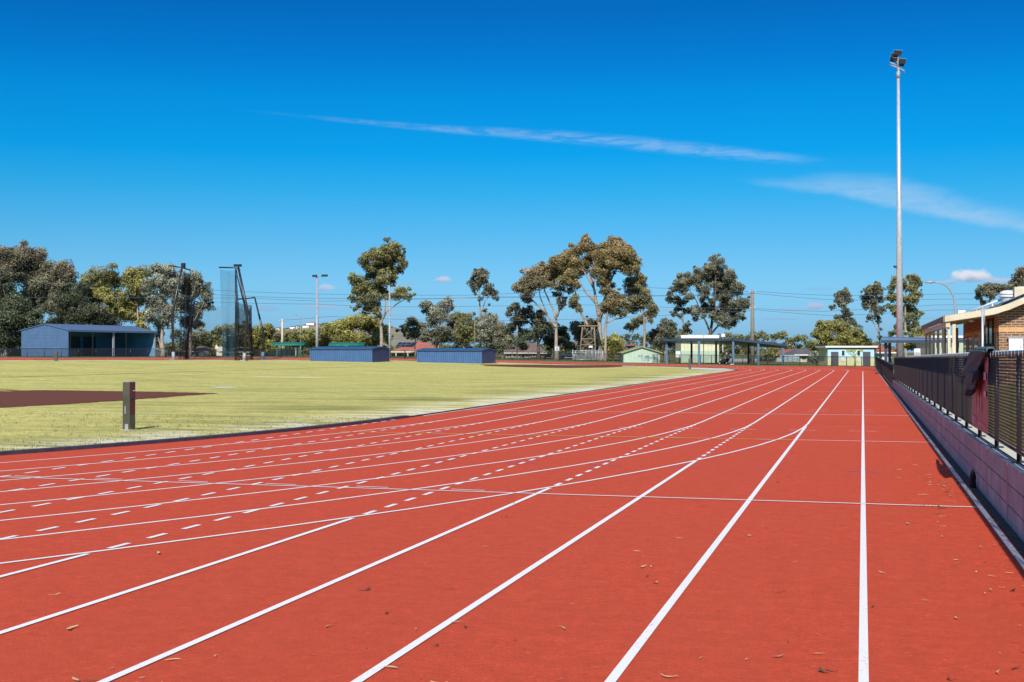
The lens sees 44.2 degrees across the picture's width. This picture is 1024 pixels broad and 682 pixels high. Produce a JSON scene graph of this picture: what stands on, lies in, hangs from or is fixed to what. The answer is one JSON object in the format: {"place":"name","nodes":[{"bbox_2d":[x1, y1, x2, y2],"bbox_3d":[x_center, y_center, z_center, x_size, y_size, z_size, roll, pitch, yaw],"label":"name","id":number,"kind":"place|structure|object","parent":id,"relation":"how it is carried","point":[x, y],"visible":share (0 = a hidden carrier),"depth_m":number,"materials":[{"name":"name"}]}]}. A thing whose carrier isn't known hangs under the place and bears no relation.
{"place":"outdoors","nodes":[
{"label":"outdoors","id":0,"kind":"place"},
{"bbox_2d":[207,323,461,352],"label":"hill","id":1,"kind":"structure","parent":0,"point":[398,337],"depth_m":1290.77,"materials":[{"name":"green plant"}]},
{"bbox_2d":[0,360,734,450],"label":"infield grass","id":2,"kind":"structure","parent":0,"point":[291,390],"depth_m":56.82,"materials":[{"name":"green plant"}]},
{"bbox_2d":[0,390,215,406],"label":"brown apron","id":3,"kind":"object","parent":2,"relation":"on","point":[12,398],"visible":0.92,"depth_m":46.62,"materials":[{"name":"rubber"}]},
{"bbox_2d":[120,381,137,430],"bbox_3d":[-8.131,1.376,26.787,0.277,1.028,0.259,0,-1,25],"label":"square post","id":4,"kind":"object","parent":2,"relation":"on","point":[128,405],"visible":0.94,"depth_m":26.71,"materials":[{"name":"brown metal"}]},
{"bbox_2d":[0,411,393,450],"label":"grass tufts","id":5,"kind":"object","parent":2,"relation":"on","point":[264,428],"visible":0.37,"depth_m":27.89,"materials":[{"name":"green plant"}]},
{"bbox_2d":[169,263,264,360],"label":"hammer cage","id":6,"kind":"object","parent":2,"relation":"on","point":[186,315],"visible":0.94,"depth_m":151.82,"materials":[{"name":"black metal"}]},
{"bbox_2d":[0,359,736,455],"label":"track kerb","id":7,"kind":"structure","parent":2,"relation":"on","point":[68,448],"depth_m":25.75,"materials":[{"name":"concrete"}]},
{"bbox_2d":[481,364,623,367],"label":"brown apron","id":8,"kind":"object","parent":2,"relation":"on","point":[570,366],"visible":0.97,"depth_m":140.28,"materials":[{"name":"rubber"}]},
{"bbox_2d":[0,357,1023,681],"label":"running track","id":9,"kind":"structure","parent":0,"point":[732,615],"depth_m":10.51,"materials":[{"name":"red rubber"}]},
{"bbox_2d":[0,518,353,633],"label":"straight line","id":10,"kind":"object","parent":9,"relation":"on","point":[107,597],"visible":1,"depth_m":9.01,"materials":[{"name":"white paint"}]},
{"bbox_2d":[0,423,533,539],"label":"dashed line","id":11,"kind":"object","parent":9,"relation":"on","point":[216,492],"visible":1,"depth_m":14.57,"materials":[{"name":"white paint"}]},
{"bbox_2d":[98,488,549,681],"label":"straight line","id":12,"kind":"object","parent":9,"relation":"on","point":[151,660],"visible":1,"depth_m":8.22,"materials":[{"name":"white paint"}]},
{"bbox_2d":[108,424,584,547],"bbox_3d":[-0.771,1.820,19.982,0.055,0.001,19.500,0,-1,16],"label":"dashed line","id":13,"kind":"object","parent":9,"relation":"on","point":[303,497],"visible":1,"depth_m":13.71,"materials":[{"name":"white paint"}]},
{"bbox_2d":[1,359,750,462],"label":"lane line","id":14,"kind":"object","parent":9,"relation":"on","point":[343,432],"visible":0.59,"depth_m":26.31,"materials":[{"name":"white paint"}]},
{"bbox_2d":[5,359,763,470],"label":"lane line","id":15,"kind":"object","parent":9,"relation":"on","point":[357,438],"visible":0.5,"depth_m":24.03,"materials":[{"name":"white paint"}]},
{"bbox_2d":[0,361,777,480],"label":"lane line","id":16,"kind":"object","parent":9,"relation":"on","point":[369,445],"visible":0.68,"depth_m":22.11,"materials":[{"name":"white paint"}]},
{"bbox_2d":[0,361,791,491],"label":"lane line","id":17,"kind":"object","parent":9,"relation":"on","point":[382,453],"visible":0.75,"depth_m":20.48,"materials":[{"name":"white paint"}]},
{"bbox_2d":[0,358,805,504],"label":"lane line","id":18,"kind":"object","parent":9,"relation":"on","point":[390,463],"visible":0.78,"depth_m":18.72,"materials":[{"name":"white paint"}]},
{"bbox_2d":[0,361,816,520],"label":"lane line","id":19,"kind":"object","parent":9,"relation":"on","point":[404,474],"visible":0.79,"depth_m":16.96,"materials":[{"name":"white paint"}]},
{"bbox_2d":[1,362,831,539],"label":"lane line","id":20,"kind":"object","parent":9,"relation":"on","point":[415,488],"visible":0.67,"depth_m":15.00,"materials":[{"name":"white paint"}]},
{"bbox_2d":[0,360,846,563],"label":"lane line","id":21,"kind":"object","parent":9,"relation":"on","point":[809,421],"visible":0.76,"depth_m":13.36,"materials":[{"name":"white paint"}]},
{"bbox_2d":[18,477,969,506],"bbox_3d":[-0.899,1.775,15.005,12.120,0.001,0.050,0,-1,16],"label":"start line","id":22,"kind":"object","parent":9,"relation":"on","point":[507,492],"visible":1,"depth_m":14.76,"materials":[{"name":"paint"}]},
{"bbox_2d":[363,423,643,513],"bbox_3d":[0.792,1.829,21.049,0.055,0.001,17.100,0,-1,16],"label":"dashed line","id":23,"kind":"object","parent":9,"relation":"on","point":[486,474],"visible":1,"depth_m":16.55,"materials":[{"name":"white paint"}]},
{"bbox_2d":[351,461,695,681],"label":"straight line","id":24,"kind":"object","parent":9,"relation":"on","point":[391,658],"visible":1,"depth_m":8.46,"materials":[{"name":"white paint"}]},
{"bbox_2d":[45,388,1023,681],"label":"leaf litter","id":25,"kind":"object","parent":9,"relation":"on","point":[657,581],"visible":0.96,"depth_m":9.39,"materials":[{"name":"brown plant"}]},
{"bbox_2d":[604,426,806,681],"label":"straight line","id":26,"kind":"object","parent":9,"relation":"on","point":[623,664],"visible":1,"depth_m":8.69,"materials":[{"name":"white paint"}]},
{"bbox_2d":[858,376,868,681],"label":"straight line","id":27,"kind":"object","parent":9,"relation":"on","point":[863,676],"visible":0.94,"depth_m":8.90,"materials":[{"name":"white paint"}]},
{"bbox_2d":[874,367,1023,568],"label":"straight line","id":28,"kind":"object","parent":9,"relation":"on","point":[1010,546],"visible":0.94,"depth_m":13.81,"materials":[{"name":"paint"}]},
{"bbox_2d":[875,367,1023,554],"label":"kerb strip","id":29,"kind":"object","parent":9,"relation":"on","point":[1018,542],"visible":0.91,"depth_m":14.47,"materials":[{"name":"grey concrete"}]},
{"bbox_2d":[0,352,1023,465],"bbox_3d":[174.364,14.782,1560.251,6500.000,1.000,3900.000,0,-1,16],"label":"ground","id":30,"kind":"structure","parent":0,"point":[672,360],"depth_m":175.86,"materials":[{"name":"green plant"}]},
{"bbox_2d":[0,245,14,294],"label":"gum tree","id":31,"kind":"object","parent":30,"relation":"on","point":[5,252],"visible":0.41,"depth_m":206.25,"materials":[{"name":"green plant"}]},
{"bbox_2d":[0,270,44,356],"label":"shade tree","id":32,"kind":"object","parent":30,"relation":"on","point":[16,315],"visible":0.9,"depth_m":184.30,"materials":[{"name":"green plant"}]},
{"bbox_2d":[6,239,57,313],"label":"gum tree","id":33,"kind":"object","parent":30,"relation":"on","point":[33,273],"visible":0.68,"depth_m":215.06,"materials":[{"name":"green plant"}]},
{"bbox_2d":[35,259,78,315],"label":"gum tree","id":34,"kind":"object","parent":30,"relation":"on","point":[62,274],"visible":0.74,"depth_m":212.51,"materials":[{"name":"green plant"}]},
{"bbox_2d":[0,348,165,356],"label":"fence","id":35,"kind":"object","parent":30,"relation":"on","point":[89,348],"visible":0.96,"depth_m":165.60,"materials":[{"name":"black metal"}]},
{"bbox_2d":[43,281,123,332],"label":"shade tree","id":36,"kind":"object","parent":30,"relation":"on","point":[76,307],"visible":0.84,"depth_m":198.02,"materials":[{"name":"green plant"}]},
{"bbox_2d":[19,324,156,356],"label":"open shed","id":37,"kind":"structure","parent":30,"relation":"on","point":[66,336],"depth_m":179.94,"materials":[{"name":"blue paint"}]},
{"bbox_2d":[83,337,95,355],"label":"roller door","id":38,"kind":"structure","parent":37,"relation":"in","point":[87,341],"depth_m":183.80,"materials":[{"name":"blue paint"}]},
{"bbox_2d":[77,263,127,320],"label":"gum tree","id":39,"kind":"object","parent":30,"relation":"on","point":[99,278],"visible":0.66,"depth_m":209.66,"materials":[{"name":"green plant"}]},
{"bbox_2d":[76,281,128,318],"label":"wattle tree","id":40,"kind":"object","parent":30,"relation":"on","point":[100,293],"visible":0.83,"depth_m":202.64,"materials":[{"name":"green plant"}]},
{"bbox_2d":[118,264,158,329],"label":"gum tree","id":41,"kind":"object","parent":30,"relation":"on","point":[131,278],"visible":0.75,"depth_m":206.93,"materials":[{"name":"green plant"}]},
{"bbox_2d":[139,262,184,355],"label":"gum tree","id":42,"kind":"object","parent":30,"relation":"on","point":[166,288],"visible":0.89,"depth_m":197.47,"materials":[{"name":"green plant"}]},
{"bbox_2d":[156,326,192,351],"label":"distant trees","id":43,"kind":"object","parent":30,"relation":"on","point":[176,334],"visible":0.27,"depth_m":245.61,"materials":[{"name":"green plant"}]},
{"bbox_2d":[175,269,215,355],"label":"gum tree","id":44,"kind":"object","parent":30,"relation":"on","point":[202,288],"visible":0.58,"depth_m":202.23,"materials":[{"name":"green plant"}]},
{"bbox_2d":[191,329,211,347],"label":"tree","id":45,"kind":"object","parent":30,"relation":"on","point":[203,341],"visible":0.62,"depth_m":227.32,"materials":[{"name":"green plant"}]},
{"bbox_2d":[209,323,230,350],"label":"tree","id":46,"kind":"object","parent":30,"relation":"on","point":[222,331],"visible":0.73,"depth_m":225.05,"materials":[{"name":"green plant"}]},
{"bbox_2d":[222,323,247,349],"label":"tree","id":47,"kind":"object","parent":30,"relation":"on","point":[229,342],"visible":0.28,"depth_m":214.01,"materials":[{"name":"green plant"}]},
{"bbox_2d":[252,323,278,352],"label":"tree","id":48,"kind":"object","parent":30,"relation":"on","point":[269,330],"visible":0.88,"depth_m":211.06,"materials":[{"name":"green plant"}]},
{"bbox_2d":[271,342,308,355],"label":"picnic shelter","id":49,"kind":"object","parent":30,"relation":"on","point":[290,352],"visible":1,"depth_m":187.14,"materials":[{"name":"green metal"}]},
{"bbox_2d":[280,326,307,348],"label":"tree","id":50,"kind":"object","parent":30,"relation":"on","point":[290,335],"visible":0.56,"depth_m":230.54,"materials":[{"name":"green plant"}]},
{"bbox_2d":[298,312,393,348],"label":"spreading tree","id":51,"kind":"object","parent":30,"relation":"on","point":[344,329],"visible":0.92,"depth_m":205.54,"materials":[{"name":"green plant"}]},
{"bbox_2d":[309,346,389,361],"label":"mat cover box","id":52,"kind":"object","parent":30,"relation":"on","point":[354,353],"visible":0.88,"depth_m":152.54,"materials":[{"name":"blue paint"}]},
{"bbox_2d":[347,237,415,346],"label":"gum tree","id":53,"kind":"object","parent":30,"relation":"on","point":[388,256],"visible":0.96,"depth_m":195.80,"materials":[{"name":"green plant"}]},
{"bbox_2d":[395,315,425,356],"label":"tree","id":54,"kind":"object","parent":30,"relation":"on","point":[414,331],"visible":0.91,"depth_m":204.74,"materials":[{"name":"green plant"}]},
{"bbox_2d":[391,342,435,355],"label":"brick house","id":55,"kind":"structure","parent":30,"relation":"on","point":[419,345],"depth_m":223.20,"materials":[{"name":"ceramic"}]},
{"bbox_2d":[418,296,454,346],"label":"gum tree","id":56,"kind":"object","parent":30,"relation":"on","point":[435,313],"visible":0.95,"depth_m":204.03,"materials":[{"name":"green plant"}]},
{"bbox_2d":[418,324,456,347],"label":"tree","id":57,"kind":"object","parent":30,"relation":"on","point":[438,335],"visible":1,"depth_m":199.51,"materials":[{"name":"green plant"}]},
{"bbox_2d":[415,348,496,363],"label":"mat cover box","id":58,"kind":"object","parent":30,"relation":"on","point":[463,355],"visible":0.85,"depth_m":152.09,"materials":[{"name":"blue paint"}]},
{"bbox_2d":[446,310,479,347],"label":"gum tree","id":59,"kind":"object","parent":30,"relation":"on","point":[463,331],"visible":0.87,"depth_m":204.15,"materials":[{"name":"green plant"}]},
{"bbox_2d":[466,267,499,347],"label":"gum tree","id":60,"kind":"object","parent":30,"relation":"on","point":[481,275],"visible":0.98,"depth_m":206.54,"materials":[{"name":"green plant"}]},
{"bbox_2d":[475,312,498,347],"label":"gum tree","id":61,"kind":"object","parent":30,"relation":"on","point":[485,331],"visible":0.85,"depth_m":201.83,"materials":[{"name":"green plant"}]},
{"bbox_2d":[491,320,514,358],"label":"gum tree","id":62,"kind":"object","parent":30,"relation":"on","point":[502,340],"visible":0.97,"depth_m":199.09,"materials":[{"name":"green plant"}]},
{"bbox_2d":[450,332,598,354],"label":"distant trees","id":63,"kind":"object","parent":30,"relation":"on","point":[526,346],"visible":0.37,"depth_m":208.96,"materials":[{"name":"green plant"}]},
{"bbox_2d":[156,340,895,355],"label":"distant trees","id":64,"kind":"object","parent":30,"relation":"on","point":[739,351],"visible":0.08,"depth_m":283.44,"materials":[{"name":"green plant"}]},
{"bbox_2d":[505,302,554,358],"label":"gum tree","id":65,"kind":"object","parent":30,"relation":"on","point":[541,327],"visible":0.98,"depth_m":195.93,"materials":[{"name":"green plant"}]},
{"bbox_2d":[522,342,546,356],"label":"brick house","id":66,"kind":"structure","parent":30,"relation":"on","point":[532,347],"depth_m":236.16,"materials":[{"name":"brown brick"}]},
{"bbox_2d":[511,261,567,359],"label":"gum tree","id":67,"kind":"object","parent":30,"relation":"on","point":[526,285],"visible":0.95,"depth_m":191.76,"materials":[{"name":"green plant"}]},
{"bbox_2d":[542,323,572,351],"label":"shade tree","id":68,"kind":"object","parent":30,"relation":"on","point":[564,342],"visible":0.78,"depth_m":202.57,"materials":[{"name":"green plant"}]},
{"bbox_2d":[568,316,603,358],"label":"gum tree","id":69,"kind":"object","parent":30,"relation":"on","point":[574,329],"visible":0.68,"depth_m":199.08,"materials":[{"name":"green plant"}]},
{"bbox_2d":[544,233,642,360],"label":"gum tree","id":70,"kind":"object","parent":30,"relation":"on","point":[568,267],"visible":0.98,"depth_m":188.85,"materials":[{"name":"green plant"}]},
{"bbox_2d":[599,332,627,360],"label":"bush","id":71,"kind":"object","parent":30,"relation":"on","point":[615,339],"visible":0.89,"depth_m":188.90,"materials":[{"name":"green plant"}]},
{"bbox_2d":[599,287,632,360],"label":"gum tree","id":72,"kind":"object","parent":30,"relation":"on","point":[614,305],"visible":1,"depth_m":187.45,"materials":[{"name":"green plant"}]},
{"bbox_2d":[619,333,656,347],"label":"distant trees","id":73,"kind":"object","parent":30,"relation":"on","point":[627,341],"visible":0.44,"depth_m":258.53,"materials":[{"name":"green plant"}]},
{"bbox_2d":[617,346,662,362],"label":"shed","id":74,"kind":"structure","parent":30,"relation":"on","point":[639,354],"depth_m":175.99,"materials":[{"name":"beige paint"}]},
{"bbox_2d":[622,271,659,346],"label":"gum tree","id":75,"kind":"object","parent":30,"relation":"on","point":[632,290],"visible":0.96,"depth_m":193.62,"materials":[{"name":"green plant"}]},
{"bbox_2d":[646,317,680,360],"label":"gum tree","id":76,"kind":"object","parent":30,"relation":"on","point":[661,332],"visible":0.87,"depth_m":194.51,"materials":[{"name":"green plant"}]},
{"bbox_2d":[665,286,692,334],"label":"gum tree","id":77,"kind":"object","parent":30,"relation":"on","point":[678,301],"visible":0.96,"depth_m":199.80,"materials":[{"name":"green plant"}]},
{"bbox_2d":[675,335,718,362],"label":"pump house","id":78,"kind":"structure","parent":30,"relation":"on","point":[683,351],"depth_m":175.97,"materials":[{"name":"white paint"}]},
{"bbox_2d":[672,253,750,334],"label":"gum tree","id":79,"kind":"object","parent":30,"relation":"on","point":[727,285],"visible":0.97,"depth_m":197.18,"materials":[{"name":"green plant"}]},
{"bbox_2d":[663,338,786,364],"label":"team shelter","id":80,"kind":"object","parent":30,"relation":"on","point":[727,341],"visible":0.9,"depth_m":162.01,"materials":[{"name":"grey paint"}]},
{"bbox_2d":[749,290,755,361],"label":"utility pole","id":81,"kind":"object","parent":30,"relation":"on","point":[752,337],"visible":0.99,"depth_m":186.83,"materials":[{"name":"white wood"}]},
{"bbox_2d":[23,295,715,300],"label":"power line","id":82,"kind":"object","parent":81,"relation":"attached to","point":[415,299],"visible":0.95,"depth_m":186.99,"materials":[{"name":"metal"}]},
{"bbox_2d":[214,293,750,298],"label":"power line","id":83,"kind":"object","parent":81,"relation":"attached to","point":[434,298],"visible":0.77,"depth_m":186.99,"materials":[{"name":"metal"}]},
{"bbox_2d":[652,354,861,366],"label":"fence","id":84,"kind":"object","parent":30,"relation":"on","point":[767,359],"visible":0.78,"depth_m":153.59,"materials":[{"name":"black metal"}]},
{"bbox_2d":[718,330,810,352],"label":"distant trees","id":85,"kind":"object","parent":30,"relation":"on","point":[782,334],"visible":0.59,"depth_m":261.39,"materials":[{"name":"green plant"}]},
{"bbox_2d":[756,347,779,362],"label":"bush","id":86,"kind":"object","parent":30,"relation":"on","point":[771,353],"visible":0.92,"depth_m":190.17,"materials":[{"name":"green plant"}]},
{"bbox_2d":[784,349,812,361],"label":"cream house","id":87,"kind":"structure","parent":30,"relation":"on","point":[802,352],"depth_m":206.09,"materials":[{"name":"grey tile"}]},
{"bbox_2d":[808,319,872,352],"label":"spreading tree","id":88,"kind":"object","parent":30,"relation":"on","point":[846,333],"visible":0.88,"depth_m":194.80,"materials":[{"name":"green plant"}]},
{"bbox_2d":[828,287,857,325],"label":"gum tree","id":89,"kind":"object","parent":30,"relation":"on","point":[841,302],"visible":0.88,"depth_m":213.65,"materials":[{"name":"green plant"}]},
{"bbox_2d":[815,346,877,365],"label":"toilet block","id":90,"kind":"structure","parent":30,"relation":"on","point":[853,354],"depth_m":154.98,"materials":[{"name":"yellow paint"}]},
{"bbox_2d":[860,280,886,357],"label":"gum tree","id":91,"kind":"object","parent":30,"relation":"on","point":[875,288],"visible":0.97,"depth_m":189.87,"materials":[{"name":"green plant"}]},
{"bbox_2d":[876,357,893,384],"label":"chain fence","id":92,"kind":"object","parent":30,"relation":"on","point":[885,368],"visible":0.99,"depth_m":75.20,"materials":[{"name":"black metal"}]},
{"bbox_2d":[885,273,924,355],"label":"gum tree","id":93,"kind":"object","parent":30,"relation":"on","point":[911,299],"visible":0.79,"depth_m":177.96,"materials":[{"name":"green plant"}]},
{"bbox_2d":[895,326,947,350],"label":"tree","id":94,"kind":"object","parent":30,"relation":"on","point":[917,331],"visible":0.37,"depth_m":150.44,"materials":[{"name":"green plant"}]},
{"bbox_2d":[881,337,962,362],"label":"team shelter","id":95,"kind":"object","parent":30,"relation":"on","point":[886,340],"visible":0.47,"depth_m":92.82,"materials":[{"name":"blue paint"}]},
{"bbox_2d":[914,336,962,368],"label":"pavilion","id":96,"kind":"structure","parent":30,"relation":"on","point":[921,346],"depth_m":122.01,"materials":[{"name":"beige paint"}]},
{"bbox_2d":[892,380,1023,541],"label":"retaining wall","id":97,"kind":"structure","parent":30,"relation":"on","point":[999,480],"depth_m":14.83,"materials":[{"name":"grey concrete"}]},
{"bbox_2d":[894,349,1023,464],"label":"chain fence","id":98,"kind":"object","parent":97,"relation":"on","point":[934,378],"visible":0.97,"depth_m":17.70,"materials":[{"name":"black metal"}]},
{"bbox_2d":[961,347,995,395],"bbox_3d":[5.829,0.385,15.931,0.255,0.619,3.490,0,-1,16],"label":"jacket","id":99,"kind":"object","parent":98,"relation":"hanging from","point":[970,370],"visible":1,"depth_m":15.20,"materials":[{"name":"grey fabric"}]},
{"bbox_2d":[972,357,988,434],"bbox_3d":[5.748,0.642,15.523,0.020,0.900,2.200,0,-1,16],"label":"banner","id":100,"kind":"object","parent":98,"relation":"attached to","point":[980,410],"visible":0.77,"depth_m":15.18,"materials":[{"name":"red fabric"}]},
{"bbox_2d":[974,282,1009,306],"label":"gum tree","id":101,"kind":"object","parent":30,"relation":"on","point":[987,289],"visible":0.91,"depth_m":129.24,"materials":[{"name":"green plant"}]},
{"bbox_2d":[1005,267,1023,289],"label":"gum tree","id":102,"kind":"object","parent":30,"relation":"on","point":[1018,280],"visible":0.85,"depth_m":121.24,"materials":[{"name":"green plant"}]},
{"bbox_2d":[0,0,1023,352],"label":"sky","id":103,"kind":"structure","parent":0,"point":[283,141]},
{"bbox_2d":[577,317,599,360],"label":"timber tower","id":104,"kind":"structure","parent":0,"point":[583,338],"depth_m":185.95,"materials":[{"name":"brown wood"}]},
{"bbox_2d":[950,373,1023,448],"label":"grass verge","id":105,"kind":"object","parent":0,"point":[1002,411],"depth_m":24.37,"materials":[{"name":"green plant"}]},
{"bbox_2d":[889,50,905,356],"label":"floodlight mast","id":106,"kind":"object","parent":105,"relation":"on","point":[895,55],"visible":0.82,"depth_m":99.84,"materials":[{"name":"metal"}]},
{"bbox_2d":[921,287,1023,385],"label":"clubhouse","id":107,"kind":"structure","parent":105,"relation":"on","point":[1004,329],"depth_m":48.38,"materials":[{"name":"brown brick"}]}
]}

